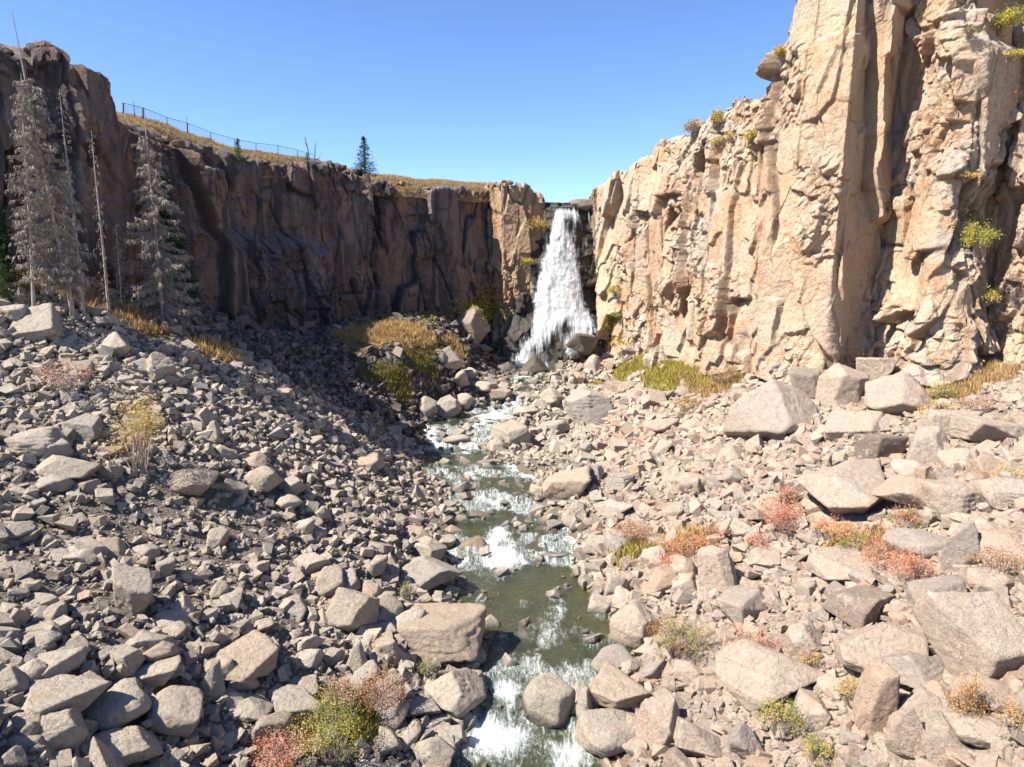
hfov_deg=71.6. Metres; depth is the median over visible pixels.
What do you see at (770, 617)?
boulder
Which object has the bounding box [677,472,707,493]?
boulder
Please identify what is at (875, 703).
boulder
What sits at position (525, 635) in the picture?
boulder
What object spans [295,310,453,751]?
grass
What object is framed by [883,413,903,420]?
boulder
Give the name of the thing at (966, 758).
boulder
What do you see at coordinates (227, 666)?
boulder
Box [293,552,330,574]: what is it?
boulder
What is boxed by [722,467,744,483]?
boulder
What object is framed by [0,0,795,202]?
sky
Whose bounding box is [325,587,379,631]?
boulder
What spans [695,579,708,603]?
boulder
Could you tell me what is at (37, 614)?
boulder
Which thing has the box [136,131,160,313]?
dead spruce
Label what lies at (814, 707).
boulder
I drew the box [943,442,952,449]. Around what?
boulder
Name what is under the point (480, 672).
boulder
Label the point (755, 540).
shrub
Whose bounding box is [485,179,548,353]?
cliff
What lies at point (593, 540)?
boulder
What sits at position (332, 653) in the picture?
boulder
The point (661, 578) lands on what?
boulder
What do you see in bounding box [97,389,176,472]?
shrub
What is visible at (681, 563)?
boulder
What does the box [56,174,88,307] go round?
dead spruce
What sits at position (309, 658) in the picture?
boulder
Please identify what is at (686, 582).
boulder
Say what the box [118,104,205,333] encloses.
dead spruce
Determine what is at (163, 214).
spruce
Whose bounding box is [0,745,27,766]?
boulder
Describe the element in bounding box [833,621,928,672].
boulder
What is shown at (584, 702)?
boulder
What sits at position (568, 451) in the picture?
rubble
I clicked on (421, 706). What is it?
boulder
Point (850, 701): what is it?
boulder
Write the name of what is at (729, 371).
shrub
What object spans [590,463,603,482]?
boulder
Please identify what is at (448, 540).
boulder
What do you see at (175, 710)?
boulder
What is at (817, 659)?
shrub
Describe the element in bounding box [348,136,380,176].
spruce
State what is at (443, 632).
boulder
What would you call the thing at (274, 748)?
shrub
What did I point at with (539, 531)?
boulder
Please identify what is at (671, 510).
boulder
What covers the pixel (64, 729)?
boulder
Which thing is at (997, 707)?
boulder
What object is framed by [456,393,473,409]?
boulder
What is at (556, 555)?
boulder
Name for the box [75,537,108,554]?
boulder
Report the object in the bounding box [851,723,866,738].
boulder
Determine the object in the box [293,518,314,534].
boulder
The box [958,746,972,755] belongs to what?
boulder
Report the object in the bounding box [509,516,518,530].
boulder
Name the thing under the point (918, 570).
boulder
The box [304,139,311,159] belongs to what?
dead snag
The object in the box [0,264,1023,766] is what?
ground
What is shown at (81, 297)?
dead spruce
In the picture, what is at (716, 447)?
boulder
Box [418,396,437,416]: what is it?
boulder
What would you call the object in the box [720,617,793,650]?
shrub
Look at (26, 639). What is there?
boulder
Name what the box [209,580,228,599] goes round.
boulder
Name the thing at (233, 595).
boulder
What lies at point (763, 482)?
boulder
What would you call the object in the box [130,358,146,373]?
boulder
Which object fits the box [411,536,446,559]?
boulder
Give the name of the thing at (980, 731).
boulder
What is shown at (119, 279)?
dead spruce
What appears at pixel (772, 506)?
boulder
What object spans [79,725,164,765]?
boulder
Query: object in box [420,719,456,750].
boulder
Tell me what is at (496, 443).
boulder
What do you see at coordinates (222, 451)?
boulder
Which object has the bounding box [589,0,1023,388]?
cliff
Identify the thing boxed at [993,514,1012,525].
boulder
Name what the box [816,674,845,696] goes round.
boulder
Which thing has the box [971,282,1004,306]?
shrub
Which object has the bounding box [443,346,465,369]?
boulder
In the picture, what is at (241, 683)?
boulder
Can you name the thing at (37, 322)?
boulder
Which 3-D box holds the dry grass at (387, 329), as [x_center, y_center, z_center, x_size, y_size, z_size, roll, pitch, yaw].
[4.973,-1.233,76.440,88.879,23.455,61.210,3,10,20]
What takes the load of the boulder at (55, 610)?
on the ground at (576, 602)
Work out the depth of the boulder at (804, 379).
72.92 m
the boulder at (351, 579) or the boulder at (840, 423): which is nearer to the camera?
the boulder at (351, 579)
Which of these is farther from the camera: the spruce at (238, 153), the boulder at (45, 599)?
the spruce at (238, 153)
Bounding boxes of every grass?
[3,261,1023,561]
[8,55,489,201]
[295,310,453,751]
[590,353,744,569]
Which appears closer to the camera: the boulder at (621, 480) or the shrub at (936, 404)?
the shrub at (936, 404)
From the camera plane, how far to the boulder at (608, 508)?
64.73 m
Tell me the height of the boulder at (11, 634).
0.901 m
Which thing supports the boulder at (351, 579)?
on the ground at (576, 602)
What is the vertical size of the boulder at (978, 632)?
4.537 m
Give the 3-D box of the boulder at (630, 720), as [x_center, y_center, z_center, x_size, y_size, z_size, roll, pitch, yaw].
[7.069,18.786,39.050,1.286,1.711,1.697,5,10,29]
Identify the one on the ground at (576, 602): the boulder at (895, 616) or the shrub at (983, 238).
the boulder at (895, 616)
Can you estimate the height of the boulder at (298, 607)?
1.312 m
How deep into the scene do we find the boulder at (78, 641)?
33.64 m
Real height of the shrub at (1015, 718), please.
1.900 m
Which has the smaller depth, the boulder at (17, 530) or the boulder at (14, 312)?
the boulder at (17, 530)
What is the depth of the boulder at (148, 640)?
35.72 m
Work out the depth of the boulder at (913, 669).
34.13 m
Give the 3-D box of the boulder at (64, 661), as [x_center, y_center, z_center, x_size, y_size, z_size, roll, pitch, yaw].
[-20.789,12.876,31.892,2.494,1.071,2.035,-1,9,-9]
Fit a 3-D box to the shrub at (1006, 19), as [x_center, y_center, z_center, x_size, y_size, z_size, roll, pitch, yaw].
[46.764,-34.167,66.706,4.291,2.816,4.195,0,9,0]
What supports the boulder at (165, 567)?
on the ground at (576, 602)
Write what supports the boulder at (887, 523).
on the ground at (576, 602)
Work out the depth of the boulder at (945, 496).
45.93 m
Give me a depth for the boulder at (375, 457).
68.81 m
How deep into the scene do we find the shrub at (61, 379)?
52.45 m
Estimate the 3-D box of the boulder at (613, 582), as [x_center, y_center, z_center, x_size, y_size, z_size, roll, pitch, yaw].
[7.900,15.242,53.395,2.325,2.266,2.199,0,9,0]
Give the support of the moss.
on the ground at (576, 602)
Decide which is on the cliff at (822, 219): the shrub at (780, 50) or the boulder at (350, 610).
the shrub at (780, 50)
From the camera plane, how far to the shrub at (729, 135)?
87.43 m
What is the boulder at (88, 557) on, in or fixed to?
on the ground at (576, 602)
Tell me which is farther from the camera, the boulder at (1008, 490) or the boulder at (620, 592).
the boulder at (620, 592)
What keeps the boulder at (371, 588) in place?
on the ground at (576, 602)
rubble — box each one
[0,281,604,766]
[591,347,1023,766]
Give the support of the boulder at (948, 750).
on the ground at (576, 602)
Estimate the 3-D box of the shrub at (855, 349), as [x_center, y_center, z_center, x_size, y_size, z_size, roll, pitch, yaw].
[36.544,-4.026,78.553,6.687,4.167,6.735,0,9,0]
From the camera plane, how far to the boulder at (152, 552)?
42.85 m
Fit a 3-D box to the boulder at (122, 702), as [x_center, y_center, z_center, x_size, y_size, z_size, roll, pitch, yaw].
[-17.802,14.565,31.976,2.865,1.565,2.631,0,9,0]
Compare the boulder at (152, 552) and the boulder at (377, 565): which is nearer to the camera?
the boulder at (152, 552)
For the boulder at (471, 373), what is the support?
on the ground at (576, 602)
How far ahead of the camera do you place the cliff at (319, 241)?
98.31 m
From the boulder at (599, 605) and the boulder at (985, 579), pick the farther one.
the boulder at (599, 605)
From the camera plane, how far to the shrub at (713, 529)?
54.85 m
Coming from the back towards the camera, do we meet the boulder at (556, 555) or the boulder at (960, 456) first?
the boulder at (556, 555)
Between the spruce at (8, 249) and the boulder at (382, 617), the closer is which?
the boulder at (382, 617)
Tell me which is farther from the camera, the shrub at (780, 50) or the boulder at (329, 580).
the shrub at (780, 50)
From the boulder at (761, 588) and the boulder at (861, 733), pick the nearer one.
the boulder at (861, 733)
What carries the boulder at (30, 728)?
on the ground at (576, 602)
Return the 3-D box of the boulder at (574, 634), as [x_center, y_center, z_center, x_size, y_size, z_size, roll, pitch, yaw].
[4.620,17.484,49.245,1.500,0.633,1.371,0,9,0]
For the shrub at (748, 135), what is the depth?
81.56 m
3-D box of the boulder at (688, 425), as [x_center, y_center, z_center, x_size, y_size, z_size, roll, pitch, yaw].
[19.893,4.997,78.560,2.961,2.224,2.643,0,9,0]
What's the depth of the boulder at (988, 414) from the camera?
57.67 m
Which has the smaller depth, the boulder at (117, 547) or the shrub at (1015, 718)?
the shrub at (1015, 718)
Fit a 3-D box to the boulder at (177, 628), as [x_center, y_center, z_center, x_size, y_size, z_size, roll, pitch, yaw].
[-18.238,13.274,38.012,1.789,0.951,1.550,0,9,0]
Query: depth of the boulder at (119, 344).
58.94 m
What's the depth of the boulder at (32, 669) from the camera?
31.01 m
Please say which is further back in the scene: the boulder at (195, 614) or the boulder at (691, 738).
the boulder at (195, 614)
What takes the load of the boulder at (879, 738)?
on the ground at (576, 602)
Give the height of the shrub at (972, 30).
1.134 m
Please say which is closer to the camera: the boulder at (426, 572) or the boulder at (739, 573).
the boulder at (739, 573)
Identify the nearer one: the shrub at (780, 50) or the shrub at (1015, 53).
the shrub at (1015, 53)
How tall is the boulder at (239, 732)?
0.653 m
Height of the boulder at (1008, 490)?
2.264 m
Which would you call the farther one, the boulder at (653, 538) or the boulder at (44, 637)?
the boulder at (653, 538)
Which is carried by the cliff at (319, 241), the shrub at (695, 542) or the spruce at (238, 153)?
the spruce at (238, 153)
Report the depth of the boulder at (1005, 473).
46.49 m
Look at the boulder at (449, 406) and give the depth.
95.47 m
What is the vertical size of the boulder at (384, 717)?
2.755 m
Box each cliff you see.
[0,40,493,351]
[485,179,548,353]
[496,202,611,368]
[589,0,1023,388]
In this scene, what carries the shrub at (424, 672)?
on the ground at (576, 602)
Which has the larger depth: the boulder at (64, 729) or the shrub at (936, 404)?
the shrub at (936, 404)
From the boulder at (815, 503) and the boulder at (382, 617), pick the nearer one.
the boulder at (382, 617)
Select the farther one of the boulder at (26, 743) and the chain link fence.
the chain link fence
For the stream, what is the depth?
54.69 m
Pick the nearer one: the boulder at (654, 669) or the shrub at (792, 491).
the boulder at (654, 669)
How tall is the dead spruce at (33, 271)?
19.331 m
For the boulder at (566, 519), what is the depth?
65.11 m
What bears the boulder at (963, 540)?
on the ground at (576, 602)
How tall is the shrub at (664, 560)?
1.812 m
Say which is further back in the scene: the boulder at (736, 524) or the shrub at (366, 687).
the boulder at (736, 524)
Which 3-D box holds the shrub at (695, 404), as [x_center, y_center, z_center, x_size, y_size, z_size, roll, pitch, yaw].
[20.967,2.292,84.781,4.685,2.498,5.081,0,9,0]
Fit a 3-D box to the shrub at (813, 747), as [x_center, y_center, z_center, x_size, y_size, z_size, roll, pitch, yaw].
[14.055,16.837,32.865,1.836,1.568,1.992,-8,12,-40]
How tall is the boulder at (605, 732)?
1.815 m
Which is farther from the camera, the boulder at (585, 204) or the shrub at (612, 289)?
the boulder at (585, 204)
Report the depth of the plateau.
122.70 m
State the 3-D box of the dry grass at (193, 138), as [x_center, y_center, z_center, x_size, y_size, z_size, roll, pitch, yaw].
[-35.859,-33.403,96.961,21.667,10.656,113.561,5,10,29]
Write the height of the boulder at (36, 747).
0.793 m
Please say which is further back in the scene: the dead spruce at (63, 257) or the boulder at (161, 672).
the dead spruce at (63, 257)
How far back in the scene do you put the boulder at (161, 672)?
34.23 m
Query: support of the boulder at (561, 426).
on the ground at (576, 602)
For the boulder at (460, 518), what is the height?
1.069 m
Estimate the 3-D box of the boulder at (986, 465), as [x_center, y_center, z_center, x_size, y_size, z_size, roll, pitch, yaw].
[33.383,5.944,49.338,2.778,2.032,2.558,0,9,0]
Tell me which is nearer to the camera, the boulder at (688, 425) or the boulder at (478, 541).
the boulder at (478, 541)
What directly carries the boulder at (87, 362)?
on the ground at (576, 602)
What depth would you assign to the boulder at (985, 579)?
38.82 m
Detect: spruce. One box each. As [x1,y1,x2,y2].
[0,193,26,286]
[0,255,15,300]
[4,79,60,305]
[10,8,103,320]
[56,89,91,315]
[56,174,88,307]
[87,130,113,312]
[112,225,124,305]
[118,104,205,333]
[122,276,158,310]
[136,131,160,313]
[144,173,195,300]
[174,232,206,306]
[233,138,245,162]
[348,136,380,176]
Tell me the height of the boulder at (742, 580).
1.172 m
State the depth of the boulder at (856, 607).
40.48 m
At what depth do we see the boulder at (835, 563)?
45.40 m
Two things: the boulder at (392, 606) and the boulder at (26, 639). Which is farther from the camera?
the boulder at (392, 606)
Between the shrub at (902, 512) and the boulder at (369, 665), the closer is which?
the boulder at (369, 665)
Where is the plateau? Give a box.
[9,79,490,202]
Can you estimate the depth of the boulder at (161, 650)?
35.22 m
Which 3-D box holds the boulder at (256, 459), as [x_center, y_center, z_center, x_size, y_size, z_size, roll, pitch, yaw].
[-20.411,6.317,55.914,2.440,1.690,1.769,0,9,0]
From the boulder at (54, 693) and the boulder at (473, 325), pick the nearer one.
the boulder at (54, 693)
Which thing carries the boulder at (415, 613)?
on the ground at (576, 602)
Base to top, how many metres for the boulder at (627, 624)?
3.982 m
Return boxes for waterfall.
[515,208,595,370]
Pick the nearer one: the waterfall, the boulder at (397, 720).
the boulder at (397, 720)
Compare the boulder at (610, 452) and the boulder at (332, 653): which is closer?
the boulder at (332, 653)
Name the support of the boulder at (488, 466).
on the ground at (576, 602)
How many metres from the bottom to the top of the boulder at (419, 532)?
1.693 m
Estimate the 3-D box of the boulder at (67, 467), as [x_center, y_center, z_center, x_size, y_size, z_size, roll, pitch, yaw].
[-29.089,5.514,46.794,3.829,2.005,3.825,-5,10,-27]
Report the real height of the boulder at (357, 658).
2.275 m
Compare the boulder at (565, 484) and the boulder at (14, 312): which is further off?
the boulder at (565, 484)
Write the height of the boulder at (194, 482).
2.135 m
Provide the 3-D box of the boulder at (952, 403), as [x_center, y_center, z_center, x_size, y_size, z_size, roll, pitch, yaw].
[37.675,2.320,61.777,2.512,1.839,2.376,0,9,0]
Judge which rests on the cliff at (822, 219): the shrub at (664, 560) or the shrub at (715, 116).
the shrub at (715, 116)
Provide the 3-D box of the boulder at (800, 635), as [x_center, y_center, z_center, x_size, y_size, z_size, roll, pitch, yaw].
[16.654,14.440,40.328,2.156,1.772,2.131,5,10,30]
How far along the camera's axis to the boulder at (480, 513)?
67.87 m
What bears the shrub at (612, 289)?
on the cliff at (822, 219)
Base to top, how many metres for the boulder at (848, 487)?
4.118 m
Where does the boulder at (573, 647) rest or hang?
on the ground at (576, 602)
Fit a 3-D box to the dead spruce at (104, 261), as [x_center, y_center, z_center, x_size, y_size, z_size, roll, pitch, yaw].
[-37.261,-14.104,64.081,1.421,16.786,1.350,3,10,21]
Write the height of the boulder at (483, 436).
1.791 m
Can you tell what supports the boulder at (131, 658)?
on the ground at (576, 602)
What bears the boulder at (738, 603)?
on the ground at (576, 602)
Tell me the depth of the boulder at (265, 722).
34.69 m
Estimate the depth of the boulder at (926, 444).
53.86 m
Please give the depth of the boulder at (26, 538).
40.74 m
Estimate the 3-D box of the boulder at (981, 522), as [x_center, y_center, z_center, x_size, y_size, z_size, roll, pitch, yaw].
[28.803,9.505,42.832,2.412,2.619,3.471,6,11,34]
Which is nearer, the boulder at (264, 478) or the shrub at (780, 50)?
the boulder at (264, 478)
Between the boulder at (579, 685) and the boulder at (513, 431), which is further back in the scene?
the boulder at (513, 431)
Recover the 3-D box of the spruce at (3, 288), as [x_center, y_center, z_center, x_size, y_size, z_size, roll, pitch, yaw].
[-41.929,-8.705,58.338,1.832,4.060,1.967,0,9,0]
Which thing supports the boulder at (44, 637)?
on the ground at (576, 602)
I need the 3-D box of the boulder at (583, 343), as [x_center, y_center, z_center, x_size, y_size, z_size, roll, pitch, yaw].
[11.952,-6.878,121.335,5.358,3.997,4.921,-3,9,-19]
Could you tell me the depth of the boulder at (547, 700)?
40.86 m
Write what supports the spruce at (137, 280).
on the ground at (576, 602)
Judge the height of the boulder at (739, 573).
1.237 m
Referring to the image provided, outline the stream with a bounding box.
[422,367,632,766]
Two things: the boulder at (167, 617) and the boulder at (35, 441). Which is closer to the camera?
the boulder at (167, 617)
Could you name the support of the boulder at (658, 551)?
on the ground at (576, 602)
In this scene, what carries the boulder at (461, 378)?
on the ground at (576, 602)
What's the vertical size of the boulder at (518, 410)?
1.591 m
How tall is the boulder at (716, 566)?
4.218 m
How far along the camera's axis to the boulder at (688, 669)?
40.48 m
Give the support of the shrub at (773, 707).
on the ground at (576, 602)
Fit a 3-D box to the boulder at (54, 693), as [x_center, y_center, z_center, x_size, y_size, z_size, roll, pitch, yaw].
[-19.800,13.655,30.622,3.568,1.566,3.177,3,10,20]
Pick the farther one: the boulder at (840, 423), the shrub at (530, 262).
the shrub at (530, 262)
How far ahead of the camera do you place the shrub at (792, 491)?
55.81 m
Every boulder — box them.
[0,304,26,320]
[0,631,21,643]
[0,665,28,695]
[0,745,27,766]
[1,426,73,455]
[5,521,36,539]
[6,663,19,668]
[7,731,44,754]
[9,302,62,340]
[10,710,40,732]
[16,526,44,543]
[17,721,40,735]
[19,620,62,646]
[19,659,47,682]
[20,634,34,645]
[20,674,111,718]
[22,592,59,607]
[28,605,47,622]
[28,742,49,753]
[35,475,76,491]
[36,455,103,479]
[36,646,86,677]
[39,438,73,462]
[40,705,88,751]
[43,599,67,620]
[56,635,91,654]
[62,544,97,565]
[63,413,103,441]
[69,360,92,371]
[73,478,101,493]
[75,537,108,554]
[79,670,105,694]
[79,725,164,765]
[82,678,151,730]
[84,719,99,734]
[95,537,126,558]
[101,331,131,357]
[105,644,145,675]
[112,561,152,616]
[112,675,142,687]
[125,631,175,648]
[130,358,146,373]
[132,544,160,561]
[134,653,181,687]
[143,640,178,662]
[143,685,203,737]
[144,352,175,381]
[154,555,176,577]
[156,609,192,631]
[160,619,186,639]
[167,469,218,495]
[170,594,199,623]
[189,611,202,622]
[197,657,233,679]
[199,659,225,699]
[206,420,223,443]
[206,526,228,549]
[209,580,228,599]
[209,629,278,680]
[214,444,235,459]
[219,587,243,612]
[223,692,246,711]
[226,669,259,691]
[231,727,245,743]
[234,693,273,722]
[238,451,267,467]
[243,466,282,491]
[251,710,295,742]
[253,617,273,630]
[271,684,321,722]
[276,494,302,511]
[282,475,304,494]
[285,594,307,622]
[285,743,310,759]
[287,674,318,696]
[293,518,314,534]
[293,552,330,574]
[295,635,325,651]
[295,649,323,669]
[314,563,342,596]
[322,647,342,661]
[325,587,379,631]
[343,567,360,589]
[346,638,367,671]
[348,659,381,692]
[356,451,385,469]
[362,580,382,596]
[362,635,372,656]
[365,554,387,576]
[366,672,404,723]
[371,634,403,665]
[372,621,397,633]
[375,726,402,752]
[377,594,403,617]
[377,610,391,622]
[378,702,408,730]
[380,591,396,595]
[389,607,425,633]
[396,602,486,663]
[399,719,421,749]
[400,555,462,590]
[403,524,430,537]
[406,695,440,717]
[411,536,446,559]
[412,736,455,766]
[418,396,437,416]
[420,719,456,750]
[424,667,486,717]
[428,712,450,726]
[437,394,461,419]
[439,534,455,546]
[442,434,471,445]
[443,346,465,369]
[454,369,469,386]
[454,514,471,525]
[456,306,490,344]
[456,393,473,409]
[459,535,485,555]
[461,449,472,456]
[463,367,477,378]
[469,510,493,522]
[471,669,483,676]
[472,381,497,392]
[476,434,488,441]
[483,462,497,474]
[484,614,501,635]
[486,438,507,451]
[489,387,511,399]
[491,420,530,446]
[497,362,516,371]
[504,626,540,647]
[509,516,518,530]
[512,406,538,416]
[513,523,560,558]
[520,356,548,376]
[522,672,574,730]
[529,484,542,495]
[532,399,547,409]
[540,387,563,401]
[540,419,569,432]
[542,465,591,499]
[546,550,570,560]
[559,641,589,661]
[561,507,583,527]
[564,386,614,424]
[566,333,598,354]
[566,660,580,669]
[567,626,587,639]
[570,199,592,210]
[573,680,589,703]
[575,685,592,717]
[575,708,635,757]
[583,534,605,554]
[584,354,600,373]
[587,593,611,615]
[589,660,652,708]
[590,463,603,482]
[591,644,632,673]
[593,500,633,516]
[601,535,632,555]
[603,575,630,595]
[604,448,623,463]
[604,472,634,492]
[609,599,660,652]
[612,585,629,604]
[622,737,649,755]
[626,712,636,731]
[628,658,642,672]
[635,692,679,750]
[637,545,665,560]
[639,566,677,600]
[640,658,664,678]
[643,418,679,433]
[646,533,665,543]
[646,641,660,653]
[651,549,660,560]
[661,500,683,521]
[663,554,695,572]
[669,477,700,493]
[672,572,697,595]
[672,659,703,681]
[673,716,721,757]
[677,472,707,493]
[678,417,701,432]
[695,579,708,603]
[696,545,736,592]
[701,628,715,650]
[702,627,720,645]
[706,437,726,454]
[715,445,744,464]
[715,518,731,534]
[715,638,825,711]
[716,584,768,624]
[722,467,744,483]
[723,379,818,438]
[726,517,752,536]
[727,721,763,758]
[735,568,744,577]
[737,576,752,585]
[747,546,780,568]
[749,476,768,486]
[750,585,764,591]
[763,499,784,516]
[765,613,785,621]
[765,633,790,650]
[785,622,822,655]
[787,366,821,398]
[788,423,816,434]
[793,687,830,730]
[794,458,884,513]
[798,528,827,549]
[802,497,825,514]
[805,542,878,582]
[815,363,868,407]
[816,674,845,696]
[822,585,895,629]
[824,410,883,441]
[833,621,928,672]
[838,632,849,638]
[839,729,867,746]
[849,693,854,708]
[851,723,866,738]
[852,659,899,738]
[854,433,908,459]
[855,357,898,380]
[864,372,934,414]
[868,560,905,592]
[871,474,926,508]
[873,732,904,761]
[875,652,944,687]
[878,417,891,432]
[881,517,905,529]
[881,527,946,559]
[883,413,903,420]
[884,704,924,759]
[888,610,909,624]
[889,598,913,610]
[890,457,924,475]
[898,684,942,720]
[900,562,925,578]
[905,425,946,465]
[906,575,967,604]
[912,590,1023,677]
[917,409,984,438]
[920,479,981,519]
[921,715,966,763]
[925,680,951,702]
[930,398,959,408]
[935,447,972,467]
[940,705,1001,748]
[941,520,981,570]
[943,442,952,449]
[945,747,958,756]
[947,413,1023,441]
[949,751,974,766]
[950,675,1012,711]
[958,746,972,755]
[965,455,1003,479]
[966,566,1015,591]
[968,511,996,530]
[973,477,1023,508]
[978,529,1023,563]
[982,702,1006,711]
[983,412,997,419]
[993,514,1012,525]
[998,469,1023,478]
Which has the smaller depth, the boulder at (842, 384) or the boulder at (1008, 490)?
the boulder at (1008, 490)
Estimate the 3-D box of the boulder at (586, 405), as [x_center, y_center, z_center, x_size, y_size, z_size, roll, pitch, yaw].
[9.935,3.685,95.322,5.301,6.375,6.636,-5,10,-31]
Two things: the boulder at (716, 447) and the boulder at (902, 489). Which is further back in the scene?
the boulder at (716, 447)
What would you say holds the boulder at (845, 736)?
on the ground at (576, 602)
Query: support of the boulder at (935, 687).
on the ground at (576, 602)
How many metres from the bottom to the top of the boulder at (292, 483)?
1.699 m
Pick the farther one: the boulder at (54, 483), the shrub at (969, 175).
the shrub at (969, 175)
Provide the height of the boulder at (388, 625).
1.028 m
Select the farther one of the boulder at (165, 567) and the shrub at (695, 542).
the shrub at (695, 542)
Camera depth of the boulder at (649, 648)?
44.26 m
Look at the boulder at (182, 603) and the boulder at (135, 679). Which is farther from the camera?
the boulder at (182, 603)
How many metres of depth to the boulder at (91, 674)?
32.23 m
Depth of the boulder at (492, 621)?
49.45 m
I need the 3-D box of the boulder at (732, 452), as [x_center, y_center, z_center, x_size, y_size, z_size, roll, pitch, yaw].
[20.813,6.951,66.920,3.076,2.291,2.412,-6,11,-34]
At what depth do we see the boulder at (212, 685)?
35.22 m
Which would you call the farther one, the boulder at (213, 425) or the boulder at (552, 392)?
the boulder at (552, 392)
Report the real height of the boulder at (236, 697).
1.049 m
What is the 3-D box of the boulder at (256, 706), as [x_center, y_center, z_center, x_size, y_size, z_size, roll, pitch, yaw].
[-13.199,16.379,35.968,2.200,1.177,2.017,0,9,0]
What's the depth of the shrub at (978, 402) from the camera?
59.13 m
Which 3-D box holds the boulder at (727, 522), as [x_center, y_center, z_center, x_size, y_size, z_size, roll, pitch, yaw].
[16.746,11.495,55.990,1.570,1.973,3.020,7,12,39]
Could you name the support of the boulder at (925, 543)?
on the ground at (576, 602)
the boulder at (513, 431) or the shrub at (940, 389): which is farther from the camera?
the boulder at (513, 431)
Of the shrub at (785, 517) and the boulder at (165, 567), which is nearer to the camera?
the boulder at (165, 567)
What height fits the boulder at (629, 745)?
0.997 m
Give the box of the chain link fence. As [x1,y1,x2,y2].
[122,103,314,162]
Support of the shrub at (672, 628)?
on the ground at (576, 602)
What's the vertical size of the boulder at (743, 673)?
2.408 m
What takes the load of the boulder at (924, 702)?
on the ground at (576, 602)
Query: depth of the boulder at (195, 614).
39.09 m
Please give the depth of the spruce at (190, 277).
79.23 m
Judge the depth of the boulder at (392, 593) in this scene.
47.69 m
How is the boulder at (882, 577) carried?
on the ground at (576, 602)
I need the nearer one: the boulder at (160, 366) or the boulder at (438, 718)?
the boulder at (438, 718)
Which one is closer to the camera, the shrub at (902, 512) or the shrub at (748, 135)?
the shrub at (902, 512)
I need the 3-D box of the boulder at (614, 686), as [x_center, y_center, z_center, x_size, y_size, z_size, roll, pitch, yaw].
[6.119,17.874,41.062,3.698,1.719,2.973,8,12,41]
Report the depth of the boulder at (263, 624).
40.82 m
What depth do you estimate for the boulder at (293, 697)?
36.71 m
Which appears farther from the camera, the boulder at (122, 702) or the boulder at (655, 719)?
the boulder at (655, 719)
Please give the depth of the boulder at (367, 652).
42.45 m
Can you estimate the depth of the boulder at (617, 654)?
44.15 m
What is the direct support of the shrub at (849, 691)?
on the ground at (576, 602)
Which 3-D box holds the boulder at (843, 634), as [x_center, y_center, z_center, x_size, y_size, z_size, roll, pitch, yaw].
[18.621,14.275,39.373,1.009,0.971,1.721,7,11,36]
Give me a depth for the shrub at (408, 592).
49.03 m
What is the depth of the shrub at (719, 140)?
90.21 m
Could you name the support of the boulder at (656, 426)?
on the ground at (576, 602)
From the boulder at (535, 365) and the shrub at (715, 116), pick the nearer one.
the shrub at (715, 116)
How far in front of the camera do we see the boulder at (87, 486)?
45.56 m
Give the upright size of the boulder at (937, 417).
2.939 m
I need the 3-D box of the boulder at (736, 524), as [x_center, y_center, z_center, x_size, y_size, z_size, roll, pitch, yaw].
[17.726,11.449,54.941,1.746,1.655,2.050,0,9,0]
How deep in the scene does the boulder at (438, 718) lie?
39.73 m
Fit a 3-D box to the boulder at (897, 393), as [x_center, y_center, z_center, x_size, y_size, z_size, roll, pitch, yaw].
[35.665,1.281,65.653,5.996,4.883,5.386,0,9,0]
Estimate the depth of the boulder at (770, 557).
50.01 m
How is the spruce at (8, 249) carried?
on the ground at (576, 602)
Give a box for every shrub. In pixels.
[34,352,99,393]
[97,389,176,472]
[247,719,316,766]
[273,673,372,766]
[315,670,362,713]
[347,658,413,717]
[397,578,416,601]
[416,655,436,678]
[521,256,535,266]
[524,214,549,235]
[607,284,621,297]
[610,312,622,319]
[610,515,661,541]
[644,610,712,659]
[651,527,724,561]
[655,549,683,565]
[668,393,703,413]
[681,117,705,137]
[703,522,731,536]
[704,363,741,384]
[707,105,723,127]
[708,136,726,147]
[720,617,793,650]
[724,129,735,142]
[743,530,781,549]
[744,129,757,143]
[748,681,806,741]
[759,490,811,534]
[771,43,786,60]
[775,482,801,504]
[793,647,822,667]
[795,729,838,766]
[806,513,862,542]
[827,631,850,660]
[831,523,886,555]
[831,672,858,706]
[843,337,876,360]
[854,533,922,570]
[882,502,924,527]
[885,546,944,580]
[915,397,961,414]
[926,379,959,398]
[943,664,995,718]
[950,390,1004,411]
[952,214,1004,256]
[956,171,981,182]
[958,542,1023,572]
[960,24,982,38]
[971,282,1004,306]
[983,465,1023,479]
[991,5,1023,37]
[994,694,1023,739]
[1003,49,1023,61]
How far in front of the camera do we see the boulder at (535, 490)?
70.97 m
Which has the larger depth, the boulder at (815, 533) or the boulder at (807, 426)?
the boulder at (807, 426)
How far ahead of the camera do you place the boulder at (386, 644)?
42.47 m
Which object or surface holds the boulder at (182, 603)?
on the ground at (576, 602)
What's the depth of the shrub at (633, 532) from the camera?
58.74 m
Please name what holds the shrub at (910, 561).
on the ground at (576, 602)
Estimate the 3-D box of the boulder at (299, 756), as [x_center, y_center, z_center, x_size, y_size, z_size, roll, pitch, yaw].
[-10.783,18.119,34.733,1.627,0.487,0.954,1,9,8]
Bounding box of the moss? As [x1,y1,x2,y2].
[392,267,630,365]
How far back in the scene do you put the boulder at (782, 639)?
40.45 m
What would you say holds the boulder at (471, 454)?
on the ground at (576, 602)
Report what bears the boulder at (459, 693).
on the ground at (576, 602)
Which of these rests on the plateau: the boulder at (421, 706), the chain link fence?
the chain link fence
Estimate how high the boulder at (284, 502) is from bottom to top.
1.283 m
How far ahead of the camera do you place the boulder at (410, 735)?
38.05 m
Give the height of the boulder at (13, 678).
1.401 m
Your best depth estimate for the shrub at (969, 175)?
66.75 m
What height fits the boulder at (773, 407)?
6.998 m

